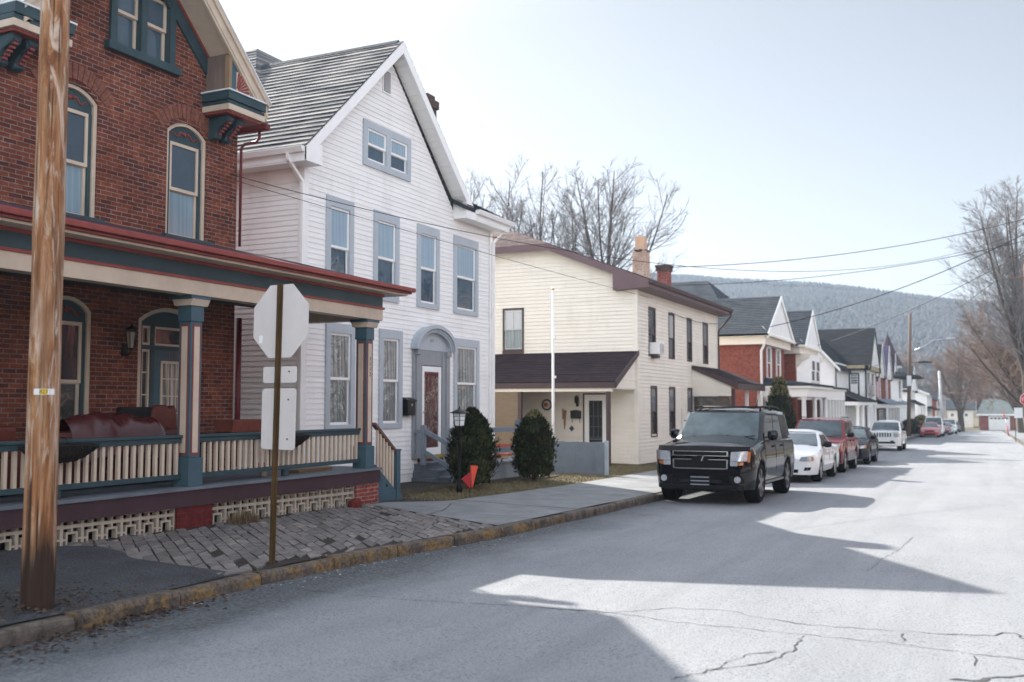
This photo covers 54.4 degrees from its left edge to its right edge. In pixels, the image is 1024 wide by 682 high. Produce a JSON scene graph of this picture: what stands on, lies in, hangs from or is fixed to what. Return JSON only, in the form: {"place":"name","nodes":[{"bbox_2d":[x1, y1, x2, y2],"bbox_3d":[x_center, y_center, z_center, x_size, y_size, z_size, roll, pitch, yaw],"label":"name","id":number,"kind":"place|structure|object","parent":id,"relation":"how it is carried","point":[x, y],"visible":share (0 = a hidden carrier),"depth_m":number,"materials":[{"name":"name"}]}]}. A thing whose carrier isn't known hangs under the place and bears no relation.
{"place":"outdoors","nodes":[
{"label":"outdoors","id":0,"kind":"place"},
{"bbox_2d":[0,546,239,625],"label":"pavement","id":1,"kind":"structure","parent":0,"point":[97,567],"depth_m":9.45,"materials":[{"name":"grey asphalt"}]},
{"bbox_2d":[20,0,69,610],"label":"utility pole","id":2,"kind":"object","parent":1,"relation":"on","point":[38,561],"visible":0.94,"depth_m":8.04,"materials":[{"name":"brown wood"}]},
{"bbox_2d":[0,497,576,626],"bbox_3d":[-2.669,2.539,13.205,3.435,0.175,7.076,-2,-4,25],"label":"flagstone pavement","id":3,"kind":"structure","parent":0,"point":[309,527],"depth_m":12.55,"materials":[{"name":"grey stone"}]},
{"bbox_2d":[224,507,265,524],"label":"dry weeds","id":4,"kind":"object","parent":3,"relation":"on","point":[246,518],"visible":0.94,"depth_m":13.86,"materials":[{"name":"brown plant"}]},
{"bbox_2d":[253,283,308,563],"bbox_3d":[-2.503,1.022,10.648,0.797,3.290,0.046,-2,-4,30],"label":"road sign","id":5,"kind":"object","parent":3,"relation":"on","point":[281,317],"visible":0.98,"depth_m":10.68,"materials":[{"name":"silver metal"}]},
{"bbox_2d":[347,498,361,507],"bbox_3d":[-2.585,2.724,16.368,0.180,0.263,0.240,-2,-4,25],"label":"red boulder","id":6,"kind":"object","parent":3,"relation":"on","point":[354,503],"visible":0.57,"depth_m":16.29,"materials":[{"name":"stone"}]},
{"bbox_2d":[0,431,1023,681],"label":"road","id":7,"kind":"structure","parent":0,"point":[804,551],"depth_m":9.13,"materials":[{"name":"grey asphalt"}]},
{"bbox_2d":[0,615,74,648],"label":"kerb","id":8,"kind":"structure","parent":7,"relation":"on","point":[21,633],"depth_m":7.49,"materials":[{"name":"concrete"}]},
{"bbox_2d":[0,579,282,665],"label":"leaf litter","id":9,"kind":"object","parent":7,"relation":"on","point":[92,629],"visible":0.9,"depth_m":7.93,"materials":[{"name":"brown plant"}]},
{"bbox_2d":[69,520,550,609],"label":"gravel","id":10,"kind":"structure","parent":7,"relation":"on","point":[346,567],"depth_m":11.82,"materials":[{"name":"gravel"}]},
{"bbox_2d":[63,514,565,630],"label":"kerb","id":11,"kind":"structure","parent":7,"relation":"on","point":[88,617],"depth_m":10.30,"materials":[{"name":"concrete"}]},
{"bbox_2d":[561,490,699,521],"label":"kerb","id":12,"kind":"structure","parent":7,"relation":"on","point":[578,514],"depth_m":18.15,"materials":[{"name":"concrete"}]},
{"bbox_2d":[656,399,794,502],"bbox_3d":[4.832,2.360,22.084,2.355,2.123,5.184,-2,-5,25],"label":"black suv","id":13,"kind":"object","parent":7,"relation":"on","point":[748,451],"visible":1,"depth_m":20.38,"materials":[{"name":"metal"}]},
{"bbox_2d":[788,429,838,481],"bbox_3d":[8.262,3.254,28.840,2.130,1.410,4.886,-2,-5,25],"label":"white sedan","id":14,"kind":"object","parent":7,"relation":"on","point":[816,453],"visible":0.5,"depth_m":27.67,"materials":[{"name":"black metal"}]},
{"bbox_2d":[794,417,858,471],"bbox_3d":[10.493,3.448,33.623,2.191,1.779,4.832,-2,-5,25],"label":"red suv","id":15,"kind":"object","parent":7,"relation":"on","point":[840,432],"visible":0.59,"depth_m":32.94,"materials":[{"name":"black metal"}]},
{"bbox_2d":[853,426,878,463],"bbox_3d":[13.445,4.088,39.528,2.094,1.440,4.675,-2,-5,25],"label":"black sedan","id":16,"kind":"object","parent":7,"relation":"on","point":[868,443],"visible":0.47,"depth_m":38.48,"materials":[{"name":"metal"}]},
{"bbox_2d":[867,420,906,450],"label":"white suv","id":17,"kind":"object","parent":7,"relation":"on","point":[890,433],"visible":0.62,"depth_m":54.50,"materials":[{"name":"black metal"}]},
{"bbox_2d":[918,422,941,437],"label":"red sedan","id":18,"kind":"object","parent":7,"relation":"on","point":[930,428],"visible":1,"depth_m":95.14,"materials":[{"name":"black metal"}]},
{"bbox_2d":[922,416,945,436],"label":"white van","id":19,"kind":"object","parent":7,"relation":"on","point":[938,420],"visible":0.53,"depth_m":102.15,"materials":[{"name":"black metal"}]},
{"bbox_2d":[938,371,942,417],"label":"grey pole","id":20,"kind":"object","parent":7,"relation":"on","point":[940,397],"visible":0.59,"depth_m":137.58,"materials":[{"name":"paint"}]},
{"bbox_2d":[1014,399,1022,441],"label":"white sign","id":21,"kind":"object","parent":7,"relation":"on","point":[1018,412],"visible":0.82,"depth_m":78.28,"materials":[{"name":"white metal"}]},
{"bbox_2d":[371,470,661,524],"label":"pavement","id":22,"kind":"structure","parent":0,"point":[564,497],"depth_m":18.10,"materials":[{"name":"concrete"}]},
{"bbox_2d":[401,462,656,500],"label":"yard","id":23,"kind":"structure","parent":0,"point":[653,464],"depth_m":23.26,"materials":[{"name":"plant"}]},
{"bbox_2d":[0,0,415,549],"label":"brick house","id":24,"kind":"structure","parent":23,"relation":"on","point":[169,102],"depth_m":14.84,"materials":[{"name":"red brick"}]},
{"bbox_2d":[0,426,24,488],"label":"armchair","id":25,"kind":"object","parent":24,"relation":"on","point":[7,433],"visible":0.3,"depth_m":11.73,"materials":[{"name":"red plastic"}]},
{"bbox_2d":[17,437,101,463],"bbox_3d":[-5.220,1.258,11.430,0.379,0.293,0.957,-2,-4,25],"label":"hanging planter","id":26,"kind":"object","parent":24,"relation":"attached to","point":[68,453],"visible":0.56,"depth_m":11.46,"materials":[{"name":"black paint"}]},
{"bbox_2d":[60,296,90,420],"bbox_3d":[-6.403,0.401,14.207,0.100,2.100,0.840,-2,-4,25],"label":"window","id":27,"kind":"structure","parent":24,"relation":"in","point":[76,316],"depth_m":14.41,"materials":[{"name":"beige paint"}]},
{"bbox_2d":[66,83,104,222],"bbox_3d":[-6.353,-2.711,14.358,0.230,2.030,1.080,-2,-4,25],"label":"window","id":28,"kind":"structure","parent":24,"relation":"in","point":[82,109],"depth_m":14.60,"materials":[{"name":"glass"}]},
{"bbox_2d":[59,428,176,483],"bbox_3d":[-5.612,1.577,13.478,0.930,0.760,2.620,-2,-4,25],"label":"sofa","id":29,"kind":"object","parent":24,"relation":"on","point":[168,431],"visible":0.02,"depth_m":13.17,"materials":[{"name":"leather"}]},
{"bbox_2d":[59,412,173,461],"bbox_3d":[-5.285,1.392,13.491,0.520,0.878,1.978,-2,-4,25],"label":"sofa cover","id":30,"kind":"object","parent":29,"relation":"on","point":[96,425],"visible":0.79,"depth_m":13.16,"materials":[{"name":"red fabric"}]},
{"bbox_2d":[121,323,137,356],"bbox_3d":[-5.778,-0.015,15.067,0.245,0.500,0.173,-2,-4,25],"label":"wall lantern","id":31,"kind":"object","parent":24,"relation":"attached to","point":[131,330],"depth_m":15.03,"materials":[{"name":"black paint"}]},
{"bbox_2d":[104,0,181,76],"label":"window","id":32,"kind":"structure","parent":24,"relation":"in","point":[142,31],"depth_m":15.62,"materials":[{"name":"glass"}]},
{"bbox_2d":[116,405,176,427],"bbox_3d":[-5.479,1.473,14.476,0.620,1.094,1.061,-2,-4,25],"label":"upright chair","id":33,"kind":"object","parent":24,"relation":"on","point":[165,416],"visible":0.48,"depth_m":14.51,"materials":[{"name":"red plastic"}]},
{"bbox_2d":[153,350,178,427],"bbox_3d":[-5.509,1.130,16.064,0.065,1.940,0.800,-2,-4,25],"label":"door","id":34,"kind":"structure","parent":24,"relation":"in","point":[166,363],"depth_m":15.99,"materials":[{"name":"teal paint"}]},
{"bbox_2d":[161,123,212,244],"bbox_3d":[-5.375,-2.580,16.413,0.230,2.030,1.080,-2,-4,25],"label":"window","id":35,"kind":"structure","parent":24,"relation":"in","point":[185,178],"depth_m":16.51,"materials":[{"name":"glass"}]},
{"bbox_2d":[200,419,269,469],"bbox_3d":[-4.474,1.705,16.195,0.450,0.850,1.350,-2,-4,25],"label":"bench","id":36,"kind":"object","parent":24,"relation":"on","point":[236,425],"visible":0.51,"depth_m":15.99,"materials":[{"name":"red"}]},
{"bbox_2d":[260,434,311,446],"bbox_3d":[-3.469,1.492,15.108,0.379,0.293,0.957,-2,-4,25],"label":"hanging planter","id":37,"kind":"object","parent":24,"relation":"attached to","point":[300,439],"visible":0.3,"depth_m":15.25,"materials":[{"name":"black paint"}]},
{"bbox_2d":[289,466,331,472],"bbox_3d":[-3.327,2.116,16.371,0.250,0.048,0.900,-2,-4,25],"label":"plank","id":38,"kind":"object","parent":24,"relation":"on","point":[309,469],"visible":0.86,"depth_m":16.26,"materials":[{"name":"beige paint"}]},
{"bbox_2d":[234,180,649,297],"bbox_3d":[-0.012,-2.147,25.908,0.011,0.281,19.608,-2,-4,30],"label":"overhead wire","id":39,"kind":"object","parent":24,"relation":"attached to","point":[417,233],"visible":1,"depth_m":22.01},
{"bbox_2d":[233,40,514,482],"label":"white house","id":40,"kind":"structure","parent":23,"relation":"on","point":[359,127],"depth_m":22.20,"materials":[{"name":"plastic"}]},
{"bbox_2d":[325,194,354,283],"bbox_3d":[-3.578,-1.967,20.583,0.090,1.966,0.960,-2,-4,25],"label":"window","id":41,"kind":"structure","parent":40,"relation":"in","point":[339,237],"depth_m":20.63,"materials":[{"name":"grey glass"}]},
{"bbox_2d":[324,323,355,428],"bbox_3d":[-3.552,0.736,20.466,0.090,2.196,1.020,-2,-4,25],"label":"window","id":42,"kind":"structure","parent":40,"relation":"in","point":[340,342],"depth_m":20.50,"materials":[{"name":"grey glass"}]},
{"bbox_2d":[368,128,385,165],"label":"window","id":43,"kind":"structure","parent":40,"relation":"in","point":[376,140],"depth_m":21.98,"materials":[{"name":"glass"}]},
{"bbox_2d":[373,209,399,302],"bbox_3d":[-2.816,-1.865,22.183,0.090,1.966,1.030,-2,-4,25],"label":"window","id":44,"kind":"structure","parent":40,"relation":"in","point":[386,239],"depth_m":22.24,"materials":[{"name":"grey glass"}]},
{"bbox_2d":[378,328,402,428],"bbox_3d":[-2.726,0.846,22.201,0.090,2.196,0.950,-2,-4,25],"label":"window","id":45,"kind":"structure","parent":40,"relation":"in","point":[390,367],"depth_m":22.24,"materials":[{"name":"grey glass"}]},
{"bbox_2d":[391,138,406,172],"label":"window","id":46,"kind":"structure","parent":40,"relation":"in","point":[398,149],"depth_m":22.81,"materials":[{"name":"glass"}]},
{"bbox_2d":[403,397,416,415],"bbox_3d":[-2.339,1.493,22.730,0.180,0.420,0.380,-2,-4,25],"label":"mailbox","id":47,"kind":"object","parent":40,"relation":"attached to","point":[408,406],"visible":1,"depth_m":22.61,"materials":[{"name":"black paint"}]},
{"bbox_2d":[416,223,439,309],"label":"window","id":48,"kind":"structure","parent":40,"relation":"in","point":[428,249],"depth_m":23.89,"materials":[{"name":"glass"}]},
{"bbox_2d":[417,366,443,461],"bbox_3d":[-1.914,1.738,23.738,0.110,2.260,1.150,-2,-4,25],"label":"door","id":49,"kind":"structure","parent":40,"relation":"in","point":[431,376],"depth_m":23.80,"materials":[{"name":"wood"}]},
{"bbox_2d":[453,235,478,316],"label":"window","id":50,"kind":"structure","parent":40,"relation":"in","point":[465,260],"depth_m":25.61,"materials":[{"name":"glass"}]},
{"bbox_2d":[453,338,479,425],"bbox_3d":[-1.180,1.052,25.446,0.090,2.196,1.350,-2,-4,25],"label":"window","id":51,"kind":"structure","parent":40,"relation":"in","point":[466,362],"depth_m":25.50,"materials":[{"name":"grey glass"}]},
{"bbox_2d":[450,406,468,492],"bbox_3d":[-1.047,2.159,19.832,0.400,1.705,0.400,-2,-4,25],"label":"lamp post","id":52,"kind":"object","parent":23,"relation":"on","point":[459,415],"visible":1,"depth_m":19.78,"materials":[{"name":"black metal"}]},
{"bbox_2d":[461,461,477,492],"bbox_3d":[-0.832,2.705,19.539,0.044,0.676,0.621,-2,-4,27],"label":"garden flag","id":53,"kind":"object","parent":23,"relation":"on","point":[468,479],"visible":0.9,"depth_m":19.59,"materials":[{"name":"red fabric"}]},
{"bbox_2d":[444,406,503,488],"bbox_3d":[-0.834,2.283,20.847,1.188,1.854,1.311,-2,-4,25],"label":"evergreen shrub","id":54,"kind":"object","parent":23,"relation":"on","point":[478,445],"visible":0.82,"depth_m":20.53,"materials":[{"name":"green plant"}]},
{"bbox_2d":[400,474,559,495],"bbox_3d":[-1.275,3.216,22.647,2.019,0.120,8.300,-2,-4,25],"label":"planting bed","id":55,"kind":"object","parent":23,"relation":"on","point":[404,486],"visible":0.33,"depth_m":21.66,"materials":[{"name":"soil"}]},
{"bbox_2d":[466,162,531,231],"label":"bare tree","id":56,"kind":"object","parent":23,"relation":"on","point":[481,202],"visible":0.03,"depth_m":71.19,"materials":[{"name":"brown plant"}]},
{"bbox_2d":[490,458,517,479],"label":"wall","id":57,"kind":"structure","parent":23,"relation":"on","point":[506,469],"depth_m":24.39,"materials":[{"name":"concrete"}]},
{"bbox_2d":[491,420,519,454],"bbox_3d":[-0.281,2.443,24.441,0.160,0.978,2.240,-2,-4,25],"label":"timber rail","id":58,"kind":"object","parent":57,"relation":"on","point":[504,429],"visible":0.16,"depth_m":24.50,"materials":[{"name":"grey wood"}]},
{"bbox_2d":[463,147,556,239],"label":"bare tree","id":59,"kind":"object","parent":23,"relation":"on","point":[505,204],"visible":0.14,"depth_m":67.05,"materials":[{"name":"brown plant"}]},
{"bbox_2d":[510,409,558,481],"bbox_3d":[0.555,2.534,23.713,1.189,1.849,1.210,-2,-4,25],"label":"evergreen shrub","id":60,"kind":"object","parent":23,"relation":"on","point":[534,443],"visible":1,"depth_m":23.40,"materials":[{"name":"green plant"}]},
{"bbox_2d":[484,162,600,250],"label":"bare tree","id":61,"kind":"object","parent":23,"relation":"on","point":[538,214],"visible":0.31,"depth_m":67.35,"materials":[{"name":"brown plant"}]},
{"bbox_2d":[551,288,555,436],"bbox_3d":[1.200,1.179,28.753,0.130,5.490,0.095,-2,-4,25],"label":"flagpole","id":62,"kind":"object","parent":23,"relation":"on","point":[553,398],"visible":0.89,"depth_m":28.74,"materials":[{"name":"white metal"}]},
{"bbox_2d":[496,188,621,263],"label":"bare tree","id":63,"kind":"object","parent":23,"relation":"on","point":[557,237],"visible":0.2,"depth_m":67.42,"materials":[{"name":"brown plant"}]},
{"bbox_2d":[550,441,608,475],"bbox_3d":[1.633,3.252,26.684,2.144,1.190,0.112,-2,-4,34],"label":"board fence","id":64,"kind":"object","parent":23,"relation":"on","point":[589,458],"visible":0.56,"depth_m":26.53,"materials":[{"name":"grey paint"}]},
{"bbox_2d":[546,156,691,279],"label":"bare tree","id":65,"kind":"object","parent":23,"relation":"on","point":[611,228],"visible":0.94,"depth_m":63.37,"materials":[{"name":"brown plant"}]},
{"bbox_2d":[492,230,764,465],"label":"cream house","id":66,"kind":"structure","parent":23,"relation":"on","point":[634,397],"depth_m":34.11,"materials":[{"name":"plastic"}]},
{"bbox_2d":[503,308,523,350],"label":"window","id":67,"kind":"structure","parent":66,"relation":"in","point":[513,322],"depth_m":34.94,"materials":[{"name":"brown glass"}]},
{"bbox_2d":[583,393,605,441],"bbox_3d":[2.815,2.923,33.412,0.900,2.340,0.075,-2,-4,25],"label":"door","id":68,"kind":"structure","parent":66,"relation":"in","point":[594,404],"depth_m":33.46,"materials":[{"name":"white wood"}]},
{"bbox_2d":[648,306,655,355],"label":"window","id":69,"kind":"structure","parent":66,"relation":"in","point":[651,311],"depth_m":34.55,"materials":[{"name":"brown glass"}]},
{"bbox_2d":[650,386,657,436],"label":"window","id":70,"kind":"structure","parent":66,"relation":"in","point":[654,412],"depth_m":34.57,"materials":[{"name":"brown glass"}]},
{"bbox_2d":[649,342,663,358],"bbox_3d":[4.985,0.330,34.393,0.422,0.540,0.600,-2,-4,25],"label":"window air conditioner","id":71,"kind":"object","parent":66,"relation":"attached to","point":[656,350],"depth_m":34.17,"materials":[{"name":"white metal"}]},
{"bbox_2d":[668,312,674,359],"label":"window","id":72,"kind":"structure","parent":66,"relation":"in","point":[671,321],"depth_m":36.73,"materials":[{"name":"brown glass"}]},
{"bbox_2d":[669,387,675,434],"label":"window","id":73,"kind":"structure","parent":66,"relation":"in","point":[672,401],"depth_m":36.57,"materials":[{"name":"grey glass"}]},
{"bbox_2d":[686,317,691,361],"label":"window","id":74,"kind":"structure","parent":66,"relation":"in","point":[689,322],"depth_m":38.95,"materials":[{"name":"grey glass"}]},
{"bbox_2d":[687,388,692,412],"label":"window","id":75,"kind":"structure","parent":66,"relation":"in","point":[689,391],"depth_m":38.72,"materials":[{"name":"grey glass"}]},
{"bbox_2d":[702,322,707,363],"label":"window","id":76,"kind":"structure","parent":66,"relation":"in","point":[705,326],"depth_m":41.16,"materials":[{"name":"grey glass"}]},
{"bbox_2d":[671,281,847,420],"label":"red brick house","id":77,"kind":"structure","parent":23,"relation":"on","point":[754,346],"depth_m":49.23,"materials":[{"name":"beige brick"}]},
{"bbox_2d":[766,346,771,377],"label":"window","id":78,"kind":"structure","parent":77,"relation":"in","point":[768,349],"depth_m":48.40,"materials":[{"name":"white paint"}]},
{"bbox_2d":[797,355,819,383],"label":"bay window","id":79,"kind":"structure","parent":77,"relation":"in","point":[808,371],"depth_m":55.92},
{"bbox_2d":[817,328,880,427],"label":"white black roof house","id":80,"kind":"structure","parent":23,"relation":"on","point":[850,362],"depth_m":82.42,"materials":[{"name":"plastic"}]},
{"bbox_2d":[849,373,859,394],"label":"window","id":81,"kind":"structure","parent":80,"relation":"in","point":[852,380],"depth_m":82.26,"materials":[{"name":"grey glass"}]},
{"bbox_2d":[219,0,1023,300],"label":"sky","id":82,"kind":"structure","parent":0,"point":[793,129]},
{"bbox_2d":[279,418,1023,566],"bbox_3d":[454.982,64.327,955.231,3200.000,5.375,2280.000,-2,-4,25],"label":"ground","id":83,"kind":"structure","parent":0,"point":[976,427],"depth_m":182.78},
{"bbox_2d":[875,331,924,421],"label":"turret house","id":84,"kind":"structure","parent":83,"relation":"on","point":[891,402],"depth_m":100.98,"materials":[{"name":"white wood"}]},
{"bbox_2d":[890,379,901,400],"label":"bay window","id":85,"kind":"structure","parent":84,"relation":"in","point":[896,385],"depth_m":104.90,"materials":[{"name":"white paint"}]},
{"bbox_2d":[896,343,927,385],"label":"bare tree","id":86,"kind":"object","parent":83,"relation":"on","point":[912,364],"visible":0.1,"depth_m":176.60,"materials":[{"name":"brown plant"}]},
{"bbox_2d":[902,366,925,418],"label":"dark roof house","id":87,"kind":"structure","parent":83,"relation":"on","point":[914,388],"depth_m":126.84,"materials":[{"name":"white wood"}]},
{"bbox_2d":[915,389,939,416],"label":"plain white house","id":88,"kind":"structure","parent":83,"relation":"on","point":[923,397],"depth_m":138.93,"materials":[{"name":"paint"}]},
{"bbox_2d":[918,386,938,415],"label":"brick corner house","id":89,"kind":"structure","parent":83,"relation":"on","point":[935,399],"depth_m":156.05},
{"bbox_2d":[917,336,993,430],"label":"bare tree","id":90,"kind":"object","parent":83,"relation":"on","point":[958,381],"visible":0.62,"depth_m":146.95,"materials":[{"name":"brown plant"}]},
{"bbox_2d":[946,399,976,427],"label":"cream house","id":91,"kind":"structure","parent":83,"relation":"on","point":[968,413],"depth_m":186.90,"materials":[{"name":"wood"}]},
{"bbox_2d":[955,367,997,426],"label":"bare tree","id":92,"kind":"object","parent":83,"relation":"on","point":[980,402],"visible":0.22,"depth_m":193.72,"materials":[{"name":"brown plant"}]},
{"bbox_2d":[933,291,1023,411],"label":"bare tree","id":93,"kind":"object","parent":83,"relation":"on","point":[1007,369],"visible":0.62,"depth_m":85.97,"materials":[{"name":"brown plant"}]},
{"bbox_2d":[976,399,1015,430],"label":"garage","id":94,"kind":"structure","parent":83,"relation":"on","point":[994,420],"depth_m":162.67,"materials":[{"name":"brick"}]},
{"bbox_2d":[988,416,1009,429],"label":"door","id":95,"kind":"structure","parent":94,"relation":"in","point":[995,422],"depth_m":162.08,"materials":[{"name":"white paint"}]},
{"bbox_2d":[764,375,797,431],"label":"evergreen shrub","id":96,"kind":"object","parent":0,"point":[779,397],"visible":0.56,"depth_m":42.42,"materials":[{"name":"green plant"}]},
{"bbox_2d":[733,285,1023,418],"bbox_3d":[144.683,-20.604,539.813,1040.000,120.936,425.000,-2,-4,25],"label":"hill","id":97,"kind":"structure","parent":0,"point":[945,413],"depth_m":420.79,"materials":[{"name":"grey plant"}]},
{"bbox_2d":[629,270,1013,404],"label":"hillside wood","id":98,"kind":"object","parent":97,"relation":"on","point":[809,295],"visible":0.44,"depth_m":548.31,"materials":[{"name":"grey plant"}]},
{"bbox_2d":[1006,431,1023,441],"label":"pavement","id":99,"kind":"structure","parent":0,"point":[1019,436],"depth_m":102.99,"materials":[{"name":"concrete"}]},
{"bbox_2d":[932,175,1023,405],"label":"bare tree","id":100,"kind":"object","parent":99,"relation":"on","point":[1014,301],"visible":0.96,"depth_m":74.88,"materials":[{"name":"brown plant"}]},
{"bbox_2d":[960,335,1023,432],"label":"bare tree","id":101,"kind":"object","parent":99,"relation":"on","point":[1020,425],"visible":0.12,"depth_m":124.73,"materials":[{"name":"brown plant"}]},
{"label":"pavement","id":102,"kind":"structure","parent":0,"visible":0},
{"bbox_2d":[901,419,921,434],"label":"evergreen shrub","id":103,"kind":"object","parent":102,"relation":"on","point":[915,428],"visible":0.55,"depth_m":98.51,"materials":[{"name":"green plant"}]},
{"bbox_2d":[906,313,954,437],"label":"utility pole","id":104,"kind":"object","parent":102,"relation":"on","point":[909,385],"visible":0.86,"depth_m":92.82,"materials":[{"name":"black paint"}]},
{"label":"utility pole","id":105,"kind":"object","parent":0,"visible":0},
{"bbox_2d":[235,175,1023,271],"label":"overhead wire","id":106,"kind":"object","parent":105,"relation":"attached to","point":[585,253],"visible":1,"depth_m":23.14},
{"bbox_2d":[673,241,1023,285],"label":"overhead wire","id":107,"kind":"object","parent":105,"relation":"attached to","point":[852,272],"visible":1,"depth_m":44.41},
{"bbox_2d":[681,219,1023,266],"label":"overhead wire","id":108,"kind":"object","parent":105,"relation":"attached to","point":[852,252],"visible":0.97,"depth_m":42.24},
{"bbox_2d":[769,234,1023,326],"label":"overhead wire","id":109,"kind":"object","parent":105,"relation":"attached to","point":[899,288],"visible":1,"depth_m":45.56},
{"bbox_2d":[817,252,1023,345],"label":"overhead wire","id":110,"kind":"object","parent":105,"relation":"attached to","point":[928,301],"visible":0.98,"depth_m":50.71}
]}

